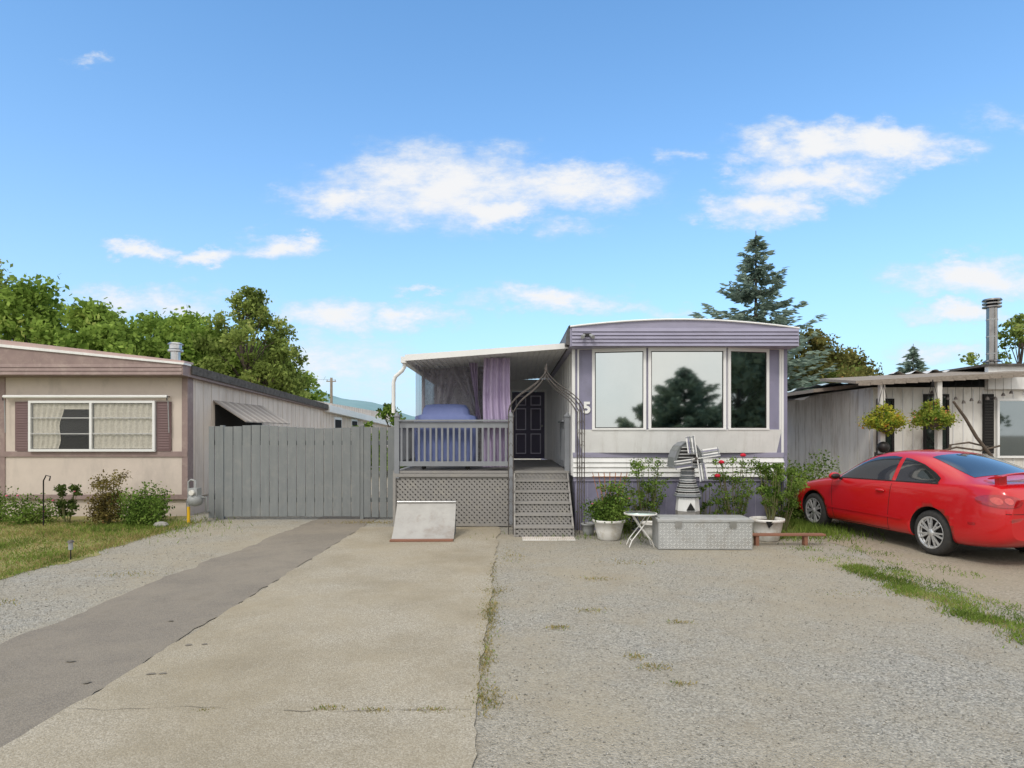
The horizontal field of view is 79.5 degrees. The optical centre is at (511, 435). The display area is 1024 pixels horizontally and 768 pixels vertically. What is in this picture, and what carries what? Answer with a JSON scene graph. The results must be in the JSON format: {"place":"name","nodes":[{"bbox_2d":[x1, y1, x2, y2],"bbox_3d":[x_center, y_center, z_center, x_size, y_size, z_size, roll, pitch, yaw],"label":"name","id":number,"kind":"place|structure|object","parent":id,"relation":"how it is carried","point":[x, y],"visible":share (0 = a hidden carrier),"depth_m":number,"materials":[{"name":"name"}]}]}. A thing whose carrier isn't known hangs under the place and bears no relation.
{"place":"outdoors","nodes":[
{"label":"outdoors","id":0,"kind":"place"},
{"bbox_2d":[0,513,252,579],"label":"lawn","id":1,"kind":"structure","parent":0,"point":[76,518],"depth_m":9.92,"materials":[{"name":"plant"}]},
{"bbox_2d":[0,486,17,520],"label":"bush","id":2,"kind":"object","parent":1,"relation":"on","point":[2,501],"visible":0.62,"depth_m":12.10,"materials":[{"name":"green plant"}]},
{"bbox_2d":[0,487,71,525],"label":"bush","id":3,"kind":"object","parent":1,"relation":"on","point":[26,516],"visible":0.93,"depth_m":11.76,"materials":[{"name":"green plant"}]},
{"bbox_2d":[43,475,50,524],"bbox_3d":[-8.686,1.220,11.500,0.150,0.960,0.024,0,0,0],"label":"plant stake","id":4,"kind":"object","parent":1,"relation":"on","point":[43,495],"visible":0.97,"depth_m":11.49,"materials":[{"name":"black metal"}]},
{"bbox_2d":[53,483,82,522],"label":"bush","id":5,"kind":"object","parent":1,"relation":"on","point":[71,505],"visible":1,"depth_m":11.86,"materials":[{"name":"green plant"}]},
{"bbox_2d":[67,540,73,559],"bbox_3d":[-6.020,1.567,8.400,0.087,0.265,0.087,0,0,0],"label":"garden light","id":6,"kind":"object","parent":1,"relation":"on","point":[70,545],"visible":1,"depth_m":8.38,"materials":[{"name":"black metal"}]},
{"bbox_2d":[83,469,134,524],"bbox_3d":[-7.638,1.173,11.718,0.942,1.060,0.946,0,0,0],"label":"bush","id":7,"kind":"object","parent":1,"relation":"on","point":[103,508],"visible":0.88,"depth_m":11.61,"materials":[{"name":"brown plant"}]},
{"bbox_2d":[110,488,167,525],"bbox_3d":[-7.012,1.337,11.584,0.950,0.738,0.892,0,0,-20],"label":"bush","id":8,"kind":"object","parent":1,"relation":"on","point":[139,513],"visible":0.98,"depth_m":11.45,"materials":[{"name":"green plant"}]},
{"bbox_2d":[131,480,175,519],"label":"bush","id":9,"kind":"object","parent":1,"relation":"on","point":[164,491],"visible":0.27,"depth_m":12.18,"materials":[{"name":"green plant"}]},
{"bbox_2d":[154,521,168,526],"bbox_3d":[-6.508,1.650,11.400,0.263,0.100,0.200,0,0,0],"label":"garden stone","id":10,"kind":"object","parent":1,"relation":"on","point":[160,524],"visible":0.77,"depth_m":11.35,"materials":[{"name":"grey stone"}]},
{"bbox_2d":[0,488,387,746],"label":"asphalt driveway","id":11,"kind":"structure","parent":0,"point":[103,645],"depth_m":5.45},
{"bbox_2d":[0,526,500,767],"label":"concrete driveway","id":12,"kind":"structure","parent":0,"point":[369,617],"depth_m":4.24,"materials":[{"name":"beige concrete"}]},
{"bbox_2d":[291,709,433,710],"bbox_3d":[-0.825,1.684,3.772,1.150,0.001,0.029,0,0,-1],"label":"pavement crack","id":13,"kind":"object","parent":12,"relation":"on","point":[371,710],"visible":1,"depth_m":3.77,"materials":[{"name":"grey concrete"}]},
{"bbox_2d":[389,501,456,541],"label":"skate ramp","id":14,"kind":"structure","parent":12,"relation":"on","point":[425,521],"depth_m":10.24,"materials":[{"name":"metal"}]},
{"bbox_2d":[304,388,414,419],"bbox_3d":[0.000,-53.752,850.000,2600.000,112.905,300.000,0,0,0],"label":"hill","id":15,"kind":"structure","parent":0,"point":[366,405],"depth_m":915.17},
{"bbox_2d":[0,459,1023,767],"bbox_3d":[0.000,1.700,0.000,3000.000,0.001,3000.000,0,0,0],"label":"ground","id":16,"kind":"structure","parent":0,"point":[660,739],"depth_m":4.80,"materials":[{"name":"grey gravel"}]},
{"bbox_2d":[0,259,31,342],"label":"tree","id":17,"kind":"object","parent":16,"relation":"on","point":[2,274],"visible":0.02,"depth_m":31.35,"materials":[{"name":"green plant"}]},
{"bbox_2d":[0,272,73,345],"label":"tree","id":18,"kind":"object","parent":16,"relation":"on","point":[28,300],"visible":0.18,"depth_m":28.25,"materials":[{"name":"green plant"}]},
{"bbox_2d":[0,294,158,356],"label":"tree","id":19,"kind":"object","parent":16,"relation":"on","point":[88,313],"visible":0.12,"depth_m":27.20,"materials":[{"name":"green plant"}]},
{"bbox_2d":[53,321,139,355],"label":"tree","id":20,"kind":"object","parent":16,"relation":"on","point":[92,337],"visible":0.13,"depth_m":25.48,"materials":[{"name":"green plant"}]},
{"bbox_2d":[126,308,172,352],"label":"tree","id":21,"kind":"object","parent":16,"relation":"on","point":[150,327],"visible":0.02,"depth_m":34.28,"materials":[{"name":"green plant"}]},
{"bbox_2d":[125,305,241,367],"bbox_3d":[-16.460,-2.272,30.766,7.049,8.629,8.698,0,0,-17],"label":"tree","id":22,"kind":"object","parent":16,"relation":"on","point":[178,323],"visible":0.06,"depth_m":30.18,"materials":[{"name":"green plant"}]},
{"bbox_2d":[0,340,393,515],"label":"mobile home","id":23,"kind":"object","parent":16,"relation":"on","point":[75,416],"visible":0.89,"depth_m":12.89,"materials":[{"name":"beige metal"}]},
{"bbox_2d":[28,401,156,451],"bbox_3d":[-8.745,-0.190,12.843,2.630,1.060,0.085,0,0,0],"label":"window","id":24,"kind":"structure","parent":23,"relation":"in","point":[53,426],"depth_m":12.85,"materials":[{"name":"white glass"}]},
{"bbox_2d":[334,417,341,427],"bbox_3d":[-6.780,-0.200,24.000,0.040,1.000,1.000,0,0,0],"label":"window","id":25,"kind":"structure","parent":23,"relation":"in","point":[337,420],"depth_m":23.89,"materials":[{"name":"white glass"}]},
{"bbox_2d":[351,419,357,426],"bbox_3d":[-6.780,-0.200,26.500,0.040,1.000,1.000,0,0,0],"label":"window","id":26,"kind":"structure","parent":23,"relation":"in","point":[353,421],"depth_m":26.43,"materials":[{"name":"white glass"}]},
{"bbox_2d":[187,479,208,521],"bbox_3d":[-6.190,1.270,12.149,0.352,0.859,0.848,0,0,-22],"label":"gas meter","id":27,"kind":"object","parent":16,"relation":"on","point":[195,497],"visible":0.94,"depth_m":11.87,"materials":[{"name":"grey metal"}]},
{"bbox_2d":[154,316,264,378],"bbox_3d":[-14.194,-1.790,28.937,6.298,7.498,6.841,0,0,-24],"label":"tree","id":28,"kind":"object","parent":16,"relation":"on","point":[190,353],"visible":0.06,"depth_m":28.01,"materials":[{"name":"green plant"}]},
{"bbox_2d":[209,426,219,517],"bbox_3d":[-6.010,0.745,12.460,0.260,1.850,0.080,0,0,0],"label":"board fence","id":29,"kind":"object","parent":16,"relation":"on","point":[214,471],"visible":1,"depth_m":12.42,"materials":[{"name":"grey wood"}]},
{"bbox_2d":[186,285,313,395],"bbox_3d":[-12.242,-2.637,28.268,6.086,8.761,5.466,0,0,-24],"label":"birch tree","id":30,"kind":"object","parent":16,"relation":"on","point":[252,307],"visible":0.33,"depth_m":27.79,"materials":[{"name":"green plant"}]},
{"bbox_2d":[249,346,310,398],"bbox_3d":[-10.938,-1.192,27.833,4.256,5.837,4.308,0,0,0],"label":"birch tree","id":31,"kind":"object","parent":16,"relation":"on","point":[271,384],"visible":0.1,"depth_m":27.54,"materials":[{"name":"green plant"}]},
{"bbox_2d":[245,343,330,401],"bbox_3d":[-12.532,-1.261,31.843,7.323,7.173,7.279,0,0,0],"label":"tree","id":32,"kind":"object","parent":16,"relation":"on","point":[321,394],"visible":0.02,"depth_m":31.99,"materials":[{"name":"green plant"}]},
{"bbox_2d":[220,425,393,519],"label":"board gate","id":33,"kind":"structure","parent":16,"relation":"on","point":[329,471],"depth_m":12.39,"materials":[{"name":"grey wood"}]},
{"bbox_2d":[317,378,335,403],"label":"utility pole","id":34,"kind":"object","parent":16,"relation":"on","point":[331,381],"visible":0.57,"depth_m":44.92,"materials":[{"name":"brown wood"}]},
{"bbox_2d":[352,404,407,475],"bbox_3d":[-5.075,0.195,25.777,3.200,3.041,3.121,0,0,0],"label":"tree","id":35,"kind":"object","parent":16,"relation":"on","point":[386,409],"visible":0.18,"depth_m":25.87,"materials":[{"name":"green plant"}]},
{"bbox_2d":[376,403,414,419],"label":"tree","id":36,"kind":"object","parent":16,"relation":"on","point":[380,409],"visible":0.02,"depth_m":44.76,"materials":[{"name":"green plant"}]},
{"bbox_2d":[0,546,892,717],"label":"weeds","id":37,"kind":"object","parent":16,"relation":"on","point":[481,695],"visible":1,"depth_m":4.75,"materials":[{"name":"green plant"}]},
{"bbox_2d":[393,412,573,536],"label":"porch deck","id":38,"kind":"structure","parent":16,"relation":"on","point":[477,492],"depth_m":11.40,"materials":[{"name":"grey paint"}]},
{"bbox_2d":[414,404,477,469],"bbox_3d":[-1.272,0.029,11.897,1.226,1.258,0.585,0,0,0],"label":"covered barbecue","id":39,"kind":"object","parent":38,"relation":"on","point":[445,412],"visible":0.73,"depth_m":11.64,"materials":[{"name":"blue fabric"}]},
{"bbox_2d":[508,363,584,534],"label":"garden arch","id":40,"kind":"structure","parent":16,"relation":"on","point":[529,393],"depth_m":10.54,"materials":[{"name":"grey metal"}]},
{"bbox_2d":[522,536,574,540],"bbox_3d":[0.595,1.685,10.050,0.850,0.021,0.300,0,0,0],"label":"doormat","id":41,"kind":"object","parent":16,"relation":"on","point":[550,538],"visible":1,"depth_m":9.99,"materials":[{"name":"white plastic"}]},
{"bbox_2d":[581,522,594,535],"bbox_3d":[1.300,1.600,10.500,0.259,0.200,0.259,0,0,0],"label":"plant pot","id":42,"kind":"object","parent":16,"relation":"on","point":[588,528],"visible":0.89,"depth_m":10.41,"materials":[{"name":"grey ceramic"}]},
{"bbox_2d":[392,318,799,529],"bbox_3d":[1.389,-0.156,17.435,7.127,3.712,13.970,0,0,0],"label":"mobile home","id":43,"kind":"object","parent":16,"relation":"on","point":[639,389],"visible":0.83,"depth_m":10.89,"materials":[{"name":"white metal"}]},
{"bbox_2d":[416,365,483,459],"bbox_3d":[-1.175,-0.415,13.950,1.310,1.930,4.900,0,0,0],"label":"netting curtain","id":44,"kind":"object","parent":43,"relation":"hanging from","point":[452,385],"visible":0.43,"depth_m":12.34,"materials":[{"name":"grey fabric"}]},
{"bbox_2d":[469,363,480,419],"bbox_3d":[-0.723,-0.860,12.100,0.240,1.120,0.060,0,0,0],"label":"porch curtain","id":45,"kind":"object","parent":43,"relation":"hanging from","point":[474,370],"visible":0.98,"depth_m":12.10,"materials":[{"name":"grey fabric"}]},
{"bbox_2d":[482,358,510,466],"bbox_3d":[-0.277,-0.425,11.559,0.575,2.050,0.107,0,0,0],"label":"porch curtain","id":46,"kind":"object","parent":43,"relation":"hanging from","point":[496,388],"visible":0.83,"depth_m":11.56,"materials":[{"name":"purple fabric"}]},
{"bbox_2d":[512,392,544,458],"bbox_3d":[0.440,-0.270,16.595,0.880,1.800,0.149,0,0,0],"label":"door","id":47,"kind":"structure","parent":43,"relation":"in","point":[529,416],"depth_m":16.62,"materials":[{"name":"wood"}]},
{"bbox_2d":[592,348,645,429],"bbox_3d":[1.884,-0.807,10.849,0.940,1.435,0.040,0,0,10],"label":"window","id":48,"kind":"structure","parent":43,"relation":"in","point":[618,375],"depth_m":10.85,"materials":[{"name":"white glass"}]},
{"bbox_2d":[648,348,725,429],"bbox_3d":[3.060,-0.808,10.760,1.360,1.435,0.040,0,0,0],"label":"window","id":49,"kind":"structure","parent":43,"relation":"in","point":[687,386],"depth_m":10.77,"materials":[{"name":"white glass"}]},
{"bbox_2d":[727,348,769,429],"bbox_3d":[4.167,-0.807,10.848,0.803,1.435,0.040,0,0,-12],"label":"window","id":50,"kind":"structure","parent":43,"relation":"in","point":[747,369],"depth_m":10.85,"materials":[{"name":"white glass"}]},
{"bbox_2d":[592,518,625,540],"bbox_3d":[1.580,1.535,10.050,0.540,0.330,0.540,0,0,0],"label":"plant pot","id":51,"kind":"object","parent":16,"relation":"on","point":[608,531],"visible":0.81,"depth_m":9.87,"materials":[{"name":"white plastic"}]},
{"bbox_2d":[576,480,637,522],"bbox_3d":[1.548,1.070,10.088,0.928,0.712,0.759,0,0,35],"label":"bush","id":52,"kind":"object","parent":51,"relation":"on","point":[610,508],"visible":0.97,"depth_m":9.95,"materials":[{"name":"green plant"}]},
{"bbox_2d":[592,473,627,500],"bbox_3d":[1.700,1.175,10.695,0.627,1.052,0.024,0,0,0],"label":"garden trellis","id":53,"kind":"object","parent":16,"relation":"on","point":[609,476],"visible":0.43,"depth_m":10.70,"materials":[{"name":"white wood"}]},
{"bbox_2d":[622,505,639,532],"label":"bush","id":54,"kind":"object","parent":16,"relation":"on","point":[630,525],"visible":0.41,"depth_m":10.66,"materials":[{"name":"green plant"}]},
{"bbox_2d":[624,511,656,546],"bbox_3d":[1.970,1.448,9.450,0.504,0.511,0.504,0,0,0],"label":"side table","id":55,"kind":"object","parent":16,"relation":"on","point":[633,514],"visible":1,"depth_m":9.41,"materials":[{"name":"white metal"}]},
{"bbox_2d":[641,521,651,538],"bbox_3d":[2.300,1.570,10.200,0.346,0.260,0.346,0,0,0],"label":"plant pot","id":56,"kind":"object","parent":16,"relation":"on","point":[647,527],"visible":0.5,"depth_m":10.09,"materials":[{"name":"white plastic"}]},
{"bbox_2d":[622,457,671,531],"bbox_3d":[2.312,1.035,10.537,0.856,1.336,0.713,0,0,0],"label":"rose bush","id":57,"kind":"object","parent":16,"relation":"on","point":[648,488],"visible":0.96,"depth_m":10.47,"materials":[{"name":"green plant"}]},
{"bbox_2d":[328,515,1023,647],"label":"grass strip","id":58,"kind":"object","parent":16,"relation":"on","point":[907,588],"depth_m":6.96,"materials":[{"name":"green plant"}]},
{"bbox_2d":[651,515,753,549],"bbox_3d":[2.870,1.461,9.345,1.410,0.458,0.500,0,0,2],"label":"truck toolbox","id":59,"kind":"object","parent":16,"relation":"on","point":[701,531],"visible":0.99,"depth_m":9.12,"materials":[{"name":"metal"}]},
{"bbox_2d":[667,435,719,514],"bbox_3d":[3.029,0.851,10.306,0.757,1.697,0.512,0,0,0],"label":"windmill ornament","id":60,"kind":"object","parent":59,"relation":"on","point":[686,457],"visible":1,"depth_m":10.17,"materials":[{"name":"grey paint"}]},
{"bbox_2d":[699,482,721,514],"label":"rose bush","id":61,"kind":"object","parent":16,"relation":"on","point":[704,507],"visible":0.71,"depth_m":10.56,"materials":[{"name":"green plant"}]},
{"bbox_2d":[708,453,759,515],"bbox_3d":[3.776,1.005,10.520,0.804,1.397,0.864,0,0,-44],"label":"rose bush","id":62,"kind":"object","parent":16,"relation":"on","point":[739,504],"visible":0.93,"depth_m":10.44,"materials":[{"name":"green plant"}]},
{"bbox_2d":[688,231,837,390],"bbox_3d":[10.453,-3.300,24.938,7.652,10.000,8.160,0,0,-42],"label":"spruce tree","id":63,"kind":"object","parent":16,"relation":"on","point":[748,291],"visible":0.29,"depth_m":24.52,"materials":[{"name":"green plant"}]},
{"bbox_2d":[749,516,784,541],"bbox_3d":[4.120,1.520,9.950,0.540,0.360,0.540,0,0,0],"label":"plant pot","id":64,"kind":"object","parent":16,"relation":"on","point":[761,524],"visible":0.84,"depth_m":9.78,"materials":[{"name":"white plastic"}]},
{"bbox_2d":[751,461,787,519],"bbox_3d":[4.213,0.907,10.059,0.640,0.973,0.466,0,0,-23],"label":"bush","id":65,"kind":"object","parent":64,"relation":"on","point":[775,494],"visible":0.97,"depth_m":10.01,"materials":[{"name":"green plant"}]},
{"bbox_2d":[757,467,809,531],"bbox_3d":[4.763,1.115,10.801,0.837,1.176,0.606,0,0,-25],"label":"bush","id":66,"kind":"object","parent":16,"relation":"on","point":[796,486],"visible":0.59,"depth_m":10.74,"materials":[{"name":"green plant"}]},
{"bbox_2d":[752,533,825,545],"bbox_3d":[4.220,1.610,9.515,1.200,0.180,0.130,0,0,0],"label":"low wooden bench","id":67,"kind":"object","parent":16,"relation":"on","point":[803,535],"visible":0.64,"depth_m":9.47,"materials":[{"name":"brown wood"}]},
{"bbox_2d":[787,326,874,393],"bbox_3d":[13.135,-1.360,26.889,5.358,6.868,6.091,0,0,0],"label":"tree","id":68,"kind":"object","parent":16,"relation":"on","point":[817,342],"visible":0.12,"depth_m":26.51,"materials":[{"name":"green plant"}]},
{"bbox_2d":[821,353,870,382],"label":"tree","id":69,"kind":"object","parent":16,"relation":"on","point":[832,375],"visible":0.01,"depth_m":28.27,"materials":[{"name":"green plant"}]},
{"bbox_2d":[836,346,882,375],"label":"tree","id":70,"kind":"object","parent":16,"relation":"on","point":[855,356],"visible":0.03,"depth_m":30.20,"materials":[{"name":"green plant"}]},
{"bbox_2d":[787,298,1023,481],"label":"mobile home","id":71,"kind":"object","parent":16,"relation":"on","point":[988,397],"visible":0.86,"depth_m":13.50,"materials":[{"name":"white painted metal siding"},{"name":"tar"},{"name":"metal"}]},
{"bbox_2d":[858,384,910,436],"bbox_3d":[7.762,-0.512,12.874,0.926,1.098,0.908,0,0,-11],"label":"hanging basket","id":72,"kind":"object","parent":71,"relation":"hanging from","point":[889,422],"visible":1,"depth_m":12.73,"materials":[{"name":"green plant"}]},
{"bbox_2d":[876,399,893,452],"bbox_3d":[8.165,-0.200,13.465,0.370,1.200,0.040,0,0,0],"label":"window","id":73,"kind":"structure","parent":71,"relation":"in","point":[890,440],"depth_m":13.45,"materials":[{"name":"black glass"}]},
{"bbox_2d":[905,380,961,430],"bbox_3d":[8.803,-0.628,12.833,0.909,1.067,0.869,0,0,0],"label":"hanging basket","id":74,"kind":"object","parent":71,"relation":"hanging from","point":[934,415],"visible":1,"depth_m":12.74,"materials":[{"name":"green plant"}]},
{"bbox_2d":[923,394,948,449],"bbox_3d":[9.275,-0.200,13.465,0.550,1.400,0.040,0,0,0],"label":"window","id":75,"kind":"structure","parent":71,"relation":"in","point":[928,434],"depth_m":13.46,"materials":[{"name":"black glass"}]},
{"bbox_2d":[996,399,1023,457],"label":"window","id":76,"kind":"structure","parent":71,"relation":"in","point":[1009,412],"depth_m":13.46,"materials":[{"name":"white glass"}]},
{"bbox_2d":[896,344,929,373],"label":"spruce tree","id":77,"kind":"object","parent":16,"relation":"on","point":[919,365],"visible":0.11,"depth_m":32.93,"materials":[{"name":"green plant"}]},
{"bbox_2d":[958,313,1023,365],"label":"tree","id":78,"kind":"object","parent":16,"relation":"on","point":[1016,326],"visible":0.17,"depth_m":25.14,"materials":[{"name":"green plant"}]},
{"bbox_2d":[0,0,1023,415],"label":"sky","id":79,"kind":"structure","parent":0,"point":[398,178],"materials":[{"name":"blue"}]},
{"bbox_2d":[798,512,1023,611],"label":"dirt driveway","id":80,"kind":"structure","parent":0,"point":[1003,566],"depth_m":8.21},
{"bbox_2d":[780,463,816,519],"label":"bush","id":81,"kind":"object","parent":80,"relation":"on","point":[796,512],"visible":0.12,"depth_m":11.98,"materials":[{"name":"green plant"}]},
{"bbox_2d":[787,449,840,512],"bbox_3d":[6.334,1.005,13.371,1.790,1.401,1.467,0,0,0],"label":"bush","id":82,"kind":"object","parent":80,"relation":"on","point":[812,469],"visible":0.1,"depth_m":13.35,"materials":[{"name":"green plant"}]},
{"bbox_2d":[874,441,889,456],"bbox_3d":[7.750,0.915,12.850,0.233,1.570,0.319,0,0,55],"label":"barbecue grill","id":83,"kind":"object","parent":80,"relation":"on","point":[883,447],"visible":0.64,"depth_m":12.79,"materials":[{"name":"black metal"}]},
{"bbox_2d":[796,449,1023,554],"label":"parked car","id":84,"kind":"object","parent":80,"relation":"on","point":[939,502],"visible":0.96,"depth_m":8.88,"materials":[{"name":"red paint"}]},
{"bbox_2d":[944,401,1000,456],"bbox_3d":[9.439,0.495,12.747,1.332,2.420,0.163,0,0,0],"label":"log arbor","id":85,"kind":"object","parent":80,"relation":"on","point":[981,443],"visible":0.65,"depth_m":12.70,"materials":[{"name":"brown wood"}]}
]}

